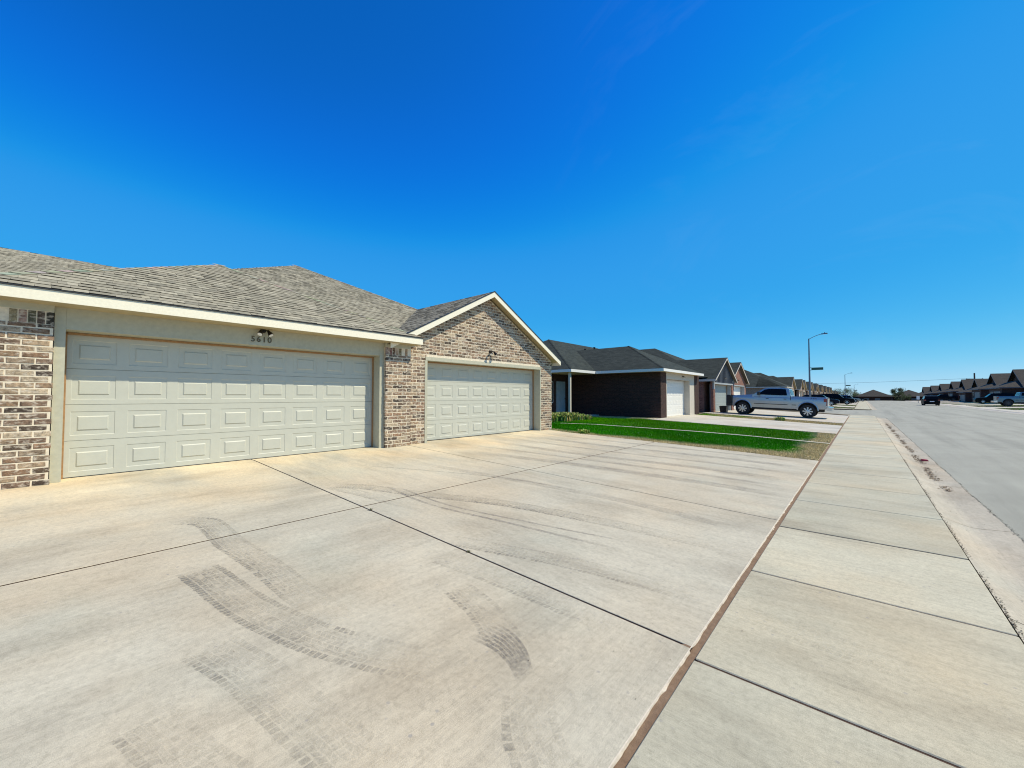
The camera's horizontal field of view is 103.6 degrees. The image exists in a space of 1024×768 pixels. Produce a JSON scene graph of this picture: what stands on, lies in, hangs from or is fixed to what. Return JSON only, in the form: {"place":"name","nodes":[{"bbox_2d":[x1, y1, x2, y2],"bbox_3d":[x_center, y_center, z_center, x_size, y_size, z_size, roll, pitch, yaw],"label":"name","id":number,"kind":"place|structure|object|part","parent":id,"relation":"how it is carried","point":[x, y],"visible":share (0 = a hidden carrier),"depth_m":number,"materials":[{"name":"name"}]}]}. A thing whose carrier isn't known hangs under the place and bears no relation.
{"place":"outdoors","nodes":[
{"label":"outdoors","id":0,"kind":"place"},
{"bbox_2d":[0,430,817,767],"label":"driveway","id":1,"kind":"structure","parent":0,"point":[122,644],"depth_m":2.83,"materials":[{"name":"concrete"}]},
{"bbox_2d":[180,568,311,651],"bbox_3d":[-1.483,1.497,2.619,2.382,0.091,0.415,-1,-2,26],"label":"tyre mark","id":2,"kind":"object","parent":1,"relation":"on","point":[196,585],"visible":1,"depth_m":2.96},
{"bbox_2d":[0,0,1023,394],"label":"sky","id":3,"kind":"structure","parent":0,"point":[747,182],"materials":[{"name":"blue"}]},
{"bbox_2d":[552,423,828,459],"bbox_3d":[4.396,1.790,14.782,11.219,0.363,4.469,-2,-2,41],"label":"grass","id":4,"kind":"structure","parent":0,"point":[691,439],"depth_m":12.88,"materials":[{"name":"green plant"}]},
{"bbox_2d":[551,416,835,448],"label":"lawn","id":5,"kind":"structure","parent":0,"point":[675,425],"depth_m":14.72,"materials":[{"name":"green plant"}]},
{"bbox_2d":[551,413,559,421],"bbox_3d":[1.824,1.605,19.409,1.104,0.410,1.332,-2,-2,41],"label":"lily clump","id":6,"kind":"object","parent":5,"relation":"on","point":[554,418],"visible":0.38,"depth_m":19.09,"materials":[{"name":"green plant"}]},
{"bbox_2d":[552,412,575,421],"bbox_3d":[2.446,1.594,19.742,1.336,0.453,1.445,-2,-2,41],"label":"lily clump","id":7,"kind":"object","parent":5,"relation":"on","point":[564,416],"visible":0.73,"depth_m":19.36,"materials":[{"name":"green plant"}]},
{"bbox_2d":[566,412,581,420],"bbox_3d":[2.810,1.621,20.271,1.372,0.431,1.389,-2,-2,41],"label":"lily clump","id":8,"kind":"object","parent":5,"relation":"on","point":[575,417],"visible":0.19,"depth_m":20.00,"materials":[{"name":"green plant"}]},
{"bbox_2d":[573,414,583,419],"bbox_3d":[3.266,1.671,20.514,0.998,0.346,1.055,-2,-2,41],"label":"lily clump","id":9,"kind":"object","parent":5,"relation":"on","point":[580,416],"visible":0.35,"depth_m":20.30,"materials":[{"name":"green plant"}]},
{"bbox_2d":[584,414,589,419],"bbox_3d":[3.723,1.709,20.850,0.758,0.290,0.899,1,-2,-38],"label":"lily clump","id":10,"kind":"object","parent":5,"relation":"on","point":[587,417],"visible":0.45,"depth_m":20.61,"materials":[{"name":"green plant"}]},
{"bbox_2d":[649,414,841,433],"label":"driveway","id":11,"kind":"structure","parent":0,"point":[773,424],"depth_m":20.50,"materials":[{"name":"beige concrete"}]},
{"bbox_2d":[665,409,847,432],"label":"lot soil","id":12,"kind":"structure","parent":0,"point":[779,410],"depth_m":33.60,"materials":[{"name":"brown soil"}]},
{"bbox_2d":[543,339,703,417],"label":"brick house","id":13,"kind":"structure","parent":12,"relation":"on","point":[626,381],"depth_m":24.56,"materials":[{"name":"brown brick"}]},
{"bbox_2d":[551,381,552,402],"bbox_3d":[2.292,0.490,24.239,0.050,1.300,0.600,-2,-2,41],"label":"window","id":14,"kind":"structure","parent":13,"relation":"in","point":[551,381],"depth_m":24.37,"materials":[{"name":"white paint"}]},
{"bbox_2d":[556,381,565,411],"bbox_3d":[3.060,0.865,25.051,0.130,2.040,0.950,-2,-2,41],"label":"front door","id":15,"kind":"structure","parent":13,"relation":"in","point":[560,386],"depth_m":25.00,"materials":[{"name":"paint"}]},
{"bbox_2d":[667,380,683,415],"bbox_3d":[9.893,0.868,24.809,0.051,2.220,4.050,-2,-2,41],"label":"garage door","id":16,"kind":"structure","parent":13,"relation":"in","point":[675,389],"depth_m":25.12,"materials":[{"name":"white paint"}]},
{"bbox_2d":[641,348,748,412],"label":"brick duplex","id":17,"kind":"structure","parent":12,"relation":"on","point":[720,379],"depth_m":32.83,"materials":[{"name":"brick"}]},
{"bbox_2d":[709,384,726,410],"bbox_3d":[16.775,1.123,32.695,0.047,2.128,4.902,-2,-2,41],"label":"garage door","id":18,"kind":"structure","parent":17,"relation":"in","point":[720,390],"depth_m":32.88,"materials":[{"name":"grey paint"}]},
{"bbox_2d":[734,387,740,408],"bbox_3d":[20.755,1.272,37.560,0.047,2.128,4.852,-2,-2,41],"label":"garage door","id":19,"kind":"structure","parent":17,"relation":"in","point":[737,390],"depth_m":38.41,"materials":[{"name":"white paint"}]},
{"bbox_2d":[569,423,829,443],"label":"walkway","id":20,"kind":"structure","parent":12,"relation":"on","point":[707,432],"depth_m":15.11,"materials":[{"name":"grey concrete"}]},
{"bbox_2d":[601,435,828,460],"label":"lawn","id":21,"kind":"structure","parent":12,"relation":"on","point":[762,450],"depth_m":11.02,"materials":[{"name":"plant"}]},
{"bbox_2d":[577,429,589,433],"bbox_3d":[2.448,1.618,13.734,0.425,0.162,0.470,0,-2,5],"label":"weed tuft","id":22,"kind":"object","parent":21,"relation":"on","point":[582,431],"visible":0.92,"depth_m":13.62,"materials":[{"name":"green plant"}]},
{"bbox_2d":[696,413,842,425],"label":"grass","id":23,"kind":"structure","parent":0,"point":[769,418],"depth_m":24.30,"materials":[{"name":"plant"}]},
{"bbox_2d":[705,409,847,422],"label":"driveway","id":24,"kind":"structure","parent":0,"point":[817,417],"depth_m":28.73,"materials":[{"name":"beige concrete"}]},
{"bbox_2d":[719,406,728,411],"bbox_3d":[16.203,1.916,30.789,0.540,0.490,0.660,-2,-2,41],"label":"storage tote","id":25,"kind":"object","parent":24,"relation":"on","point":[723,408],"visible":0.91,"depth_m":30.56,"materials":[{"name":"black plastic"}]},
{"bbox_2d":[726,388,833,417],"bbox_3d":[18.581,1.240,28.145,6.070,1.947,2.520,1,0,41],"label":"pickup truck","id":26,"kind":"object","parent":24,"relation":"on","point":[786,399],"visible":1,"depth_m":27.32,"materials":[{"name":"silver metal"}]},
{"bbox_3d":[17.708,1.153,27.588,1.980,0.670,0.098,1,0,41],"label":"door","id":27,"kind":"part","parent":26,"relation":"part of","materials":[{"name":"silver metal"}]},
{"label":"windows","id":28,"kind":"part","parent":26,"relation":"part of","materials":[{"name":"black glass"}]},
{"bbox_2d":[626,416,1023,767],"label":"sidewalk","id":29,"kind":"structure","parent":0,"point":[950,691],"depth_m":2.37,"materials":[{"name":"concrete"}]},
{"bbox_2d":[330,448,1013,767],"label":"joint dirt","id":30,"kind":"structure","parent":29,"relation":"on","point":[731,674],"depth_m":2.22,"materials":[{"name":"black soil"}]},
{"bbox_2d":[884,430,1023,643],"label":"joint dirt","id":31,"kind":"structure","parent":29,"relation":"on","point":[973,566],"depth_m":3.38,"materials":[{"name":"brown soil"}]},
{"bbox_2d":[778,410,874,416],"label":"sidewalk","id":32,"kind":"structure","parent":0,"point":[848,415],"depth_m":31.99,"materials":[{"name":"concrete"}]},
{"bbox_2d":[829,406,854,408],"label":"grass","id":33,"kind":"structure","parent":0,"point":[844,407],"depth_m":51.32,"materials":[{"name":"beige plant"}]},
{"bbox_2d":[854,401,869,409],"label":"sidewalk","id":34,"kind":"structure","parent":0,"point":[861,405],"depth_m":59.26,"materials":[{"name":"concrete"}]},
{"bbox_2d":[820,401,1023,541],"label":"road","id":35,"kind":"structure","parent":0,"point":[978,454],"depth_m":12.85,"materials":[{"name":"grey asphalt"}]},
{"bbox_2d":[866,401,876,409],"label":"gutter","id":36,"kind":"object","parent":35,"relation":"on","point":[871,406],"visible":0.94,"depth_m":62.11,"materials":[{"name":"concrete"}]},
{"bbox_2d":[921,396,939,405],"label":"parked car","id":37,"kind":"object","parent":35,"relation":"on","point":[935,400],"visible":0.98,"depth_m":66.02,"materials":[{"name":"black paint"}]},
{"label":"windows","id":38,"kind":"part","parent":37,"relation":"part of","materials":[{"name":"black glass"}]},
{"bbox_2d":[877,418,1023,641],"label":"gutter","id":39,"kind":"object","parent":35,"relation":"on","point":[997,557],"visible":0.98,"depth_m":4.65,"materials":[{"name":"concrete"}]},
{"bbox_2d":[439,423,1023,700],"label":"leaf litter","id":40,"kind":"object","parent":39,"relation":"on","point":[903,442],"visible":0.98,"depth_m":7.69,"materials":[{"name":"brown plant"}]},
{"bbox_2d":[908,401,1023,414],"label":"gutter","id":41,"kind":"object","parent":35,"relation":"on","point":[981,409],"visible":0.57,"depth_m":46.94,"materials":[{"name":"beige concrete"}]},
{"bbox_2d":[834,403,1023,624],"bbox_3d":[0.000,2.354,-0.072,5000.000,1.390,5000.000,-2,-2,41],"label":"ground","id":42,"kind":"structure","parent":0,"point":[932,484],"depth_m":9.81,"materials":[{"name":"soil"}]},
{"bbox_2d":[613,416,848,767],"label":"joint clay","id":43,"kind":"structure","parent":42,"relation":"on","point":[642,731],"depth_m":2.36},
{"bbox_2d":[608,461,818,767],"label":"driveway edge","id":44,"kind":"object","parent":43,"relation":"on","point":[629,740],"visible":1,"depth_m":2.25,"materials":[{"name":"concrete"}]},
{"bbox_2d":[834,387,855,394],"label":"shade tree","id":45,"kind":"object","parent":42,"relation":"on","point":[847,392],"visible":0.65,"depth_m":224.57,"materials":[{"name":"green plant"}]},
{"bbox_2d":[849,390,859,396],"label":"shade tree","id":46,"kind":"object","parent":42,"relation":"on","point":[854,394],"visible":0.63,"depth_m":226.95,"materials":[{"name":"green plant"}]},
{"bbox_2d":[855,390,893,400],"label":"hip roof house","id":47,"kind":"structure","parent":42,"relation":"on","point":[873,395],"depth_m":156.42,"materials":[{"name":"brick"}]},
{"bbox_2d":[890,388,905,400],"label":"shade tree","id":48,"kind":"object","parent":42,"relation":"on","point":[896,393],"visible":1,"depth_m":157.72,"materials":[{"name":"green plant"}]},
{"bbox_2d":[901,394,911,400],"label":"shade tree","id":49,"kind":"object","parent":42,"relation":"on","point":[907,397],"visible":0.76,"depth_m":158.59,"materials":[{"name":"green plant"}]},
{"bbox_2d":[892,390,926,400],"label":"hip roof house","id":50,"kind":"structure","parent":42,"relation":"on","point":[912,393],"depth_m":161.23,"materials":[{"name":"brick"}]},
{"bbox_2d":[920,387,929,393],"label":"street house","id":51,"kind":"structure","parent":42,"relation":"on","point":[925,389],"depth_m":181.85,"materials":[{"name":"brick"}]},
{"bbox_2d":[922,385,938,395],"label":"street house","id":52,"kind":"structure","parent":42,"relation":"on","point":[934,388],"depth_m":163.13,"materials":[{"name":"brick"}]},
{"bbox_2d":[928,384,949,395],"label":"street house","id":53,"kind":"structure","parent":42,"relation":"on","point":[942,387],"depth_m":145.01,"materials":[{"name":"brick"}]},
{"bbox_2d":[937,381,960,400],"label":"street house","id":54,"kind":"structure","parent":42,"relation":"on","point":[954,384],"depth_m":128.17,"materials":[{"name":"brick"}]},
{"bbox_2d":[945,379,973,400],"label":"street house","id":55,"kind":"structure","parent":42,"relation":"on","point":[965,384],"depth_m":114.15,"materials":[{"name":"brick"}]},
{"bbox_2d":[956,379,987,401],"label":"street house","id":56,"kind":"structure","parent":42,"relation":"on","point":[965,395],"depth_m":100.96,"materials":[{"name":"brick"}]},
{"bbox_2d":[940,402,973,402],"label":"driveway","id":57,"kind":"structure","parent":0,"point":[956,402],"depth_m":90.69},
{"bbox_2d":[913,401,1023,412],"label":"sidewalk","id":58,"kind":"structure","parent":0,"point":[984,408],"depth_m":49.54,"materials":[{"name":"beige concrete"}]},
{"bbox_2d":[955,403,1020,403],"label":"driveway","id":59,"kind":"structure","parent":0,"point":[979,403],"depth_m":77.22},
{"bbox_2d":[973,393,1014,403],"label":"parked suv","id":60,"kind":"object","parent":59,"relation":"on","point":[988,398],"visible":0.52,"depth_m":72.51,"materials":[{"name":"black paint"}]},
{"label":"windows","id":61,"kind":"part","parent":60,"relation":"part of","materials":[{"name":"black glass"}]},
{"bbox_2d":[964,404,1023,405],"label":"driveway","id":62,"kind":"structure","parent":0,"point":[993,404],"depth_m":67.17,"materials":[{"name":"beige concrete"}]},
{"bbox_2d":[966,405,1023,406],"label":"grass","id":63,"kind":"structure","parent":0,"point":[994,405],"depth_m":58.57,"materials":[{"name":"plant"}]},
{"bbox_2d":[986,406,1023,407],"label":"driveway","id":64,"kind":"structure","parent":0,"point":[1007,407],"depth_m":52.78,"materials":[{"name":"beige concrete"}]},
{"bbox_2d":[991,392,1023,405],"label":"pickup truck","id":65,"kind":"object","parent":64,"relation":"on","point":[1018,397],"visible":1,"depth_m":54.67,"materials":[{"name":"silver paint"}]},
{"bbox_2d":[996,408,1023,409],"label":"grass","id":66,"kind":"structure","parent":0,"point":[1012,408],"depth_m":47.29,"materials":[{"name":"green plant"}]},
{"label":"lot soil","id":67,"kind":"structure","parent":0,"visible":0},
{"bbox_2d":[0,247,560,489],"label":"brick duplex","id":68,"kind":"structure","parent":67,"relation":"on","point":[104,369],"depth_m":7.55,"materials":[{"name":"brick"}]},
{"bbox_2d":[63,332,371,478],"bbox_3d":[-4.939,0.366,7.724,0.051,2.140,4.902,-2,-2,41],"label":"garage door","id":69,"kind":"structure","parent":68,"relation":"in","point":[131,405],"depth_m":7.08,"materials":[{"name":"paint"}]},
{"bbox_2d":[427,363,532,440],"bbox_3d":[-0.868,0.512,12.511,0.051,2.140,4.852,-2,-2,41],"label":"garage door","id":70,"kind":"structure","parent":68,"relation":"in","point":[463,401],"depth_m":12.23,"materials":[{"name":"paint"}]},
{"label":"lawn","id":71,"kind":"structure","parent":0,"visible":0},
{"bbox_2d":[774,416,784,420],"bbox_3d":[15.434,2.002,23.219,0.686,0.254,0.596,-2,-2,41],"label":"weed tuft","id":72,"kind":"object","parent":71,"relation":"on","point":[779,418],"visible":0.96,"depth_m":23.07,"materials":[{"name":"green plant"}]},
{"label":"lot soil","id":73,"kind":"structure","parent":0,"visible":0},
{"bbox_2d":[744,370,796,395],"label":"brick duplex","id":74,"kind":"structure","parent":73,"relation":"on","point":[757,382],"depth_m":61.49,"materials":[{"name":"white paint"}]},
{"bbox_2d":[755,373,806,395],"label":"brick duplex","id":75,"kind":"structure","parent":73,"relation":"on","point":[801,386],"depth_m":74.47,"materials":[{"name":"brown brick"}]},
{"bbox_2d":[770,376,813,394],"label":"brick duplex","id":76,"kind":"structure","parent":73,"relation":"on","point":[812,388],"depth_m":86.91,"materials":[{"name":"brown brick"}]},
{"bbox_2d":[813,383,819,393],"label":"brick duplex","id":77,"kind":"structure","parent":73,"relation":"on","point":[816,388],"depth_m":96.93,"materials":[{"name":"beige brick"}]},
{"bbox_2d":[808,332,827,396],"bbox_3d":[38.107,-1.632,50.158,2.099,9.527,0.397,-2,-2,41],"label":"street lamp","id":78,"kind":"object","parent":73,"relation":"on","point":[809,364],"visible":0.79,"depth_m":50.63,"materials":[{"name":"grey metal"}]},
{"bbox_2d":[810,367,822,369],"bbox_3d":[38.016,-1.906,50.246,1.320,0.370,0.060,-2,-2,41],"label":"street sign","id":79,"kind":"object","parent":78,"relation":"attached to","point":[817,368],"visible":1,"depth_m":50.18,"materials":[{"name":"green metal"}]},
{"bbox_2d":[818,385,823,394],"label":"brick duplex","id":80,"kind":"structure","parent":73,"relation":"on","point":[821,388],"depth_m":109.20,"materials":[{"name":"beige brick"}]},
{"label":"driveway","id":81,"kind":"structure","parent":0,"visible":0},
{"bbox_2d":[802,394,839,405],"bbox_3d":[44.996,2.336,58.892,4.535,1.618,2.160,-2,-2,41],"label":"parked suv","id":82,"kind":"object","parent":81,"relation":"on","point":[833,402],"visible":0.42,"depth_m":57.42,"materials":[{"name":"black paint"}]},
{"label":"windows","id":83,"kind":"part","parent":82,"relation":"part of","materials":[{"name":"black glass"}]},
{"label":"driveway","id":84,"kind":"structure","parent":0,"visible":0},
{"bbox_2d":[820,394,854,404],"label":"parked suv","id":85,"kind":"object","parent":84,"relation":"on","point":[839,397],"visible":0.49,"depth_m":68.32,"materials":[{"name":"black paint"}]},
{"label":"windows","id":86,"kind":"part","parent":85,"relation":"part of","materials":[{"name":"black glass"}]},
{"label":"driveway","id":87,"kind":"structure","parent":0,"visible":0},
{"bbox_2d":[841,395,860,402],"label":"parked suv","id":88,"kind":"object","parent":87,"relation":"on","point":[848,396],"visible":0.38,"depth_m":92.02,"materials":[{"name":"grey paint"}]},
{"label":"driveway","id":89,"kind":"structure","parent":0,"visible":0},
{"bbox_2d":[938,394,958,400],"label":"pickup truck","id":90,"kind":"object","parent":89,"relation":"on","point":[946,397],"visible":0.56,"depth_m":114.06,"materials":[{"name":"black paint"}]},
{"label":"lot soil","id":91,"kind":"structure","parent":0,"visible":0},
{"bbox_2d":[969,373,1010,401],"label":"street house","id":92,"kind":"structure","parent":91,"relation":"on","point":[993,380],"depth_m":87.03,"materials":[{"name":"brick"}]},
{"bbox_2d":[975,392,979,397],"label":"garage door","id":93,"kind":"structure","parent":92,"relation":"in","point":[977,394],"depth_m":88.54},
{"bbox_2d":[986,369,1023,403],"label":"street house","id":94,"kind":"structure","parent":91,"relation":"on","point":[1014,384],"depth_m":72.78,"materials":[{"name":"brick"}]}
]}

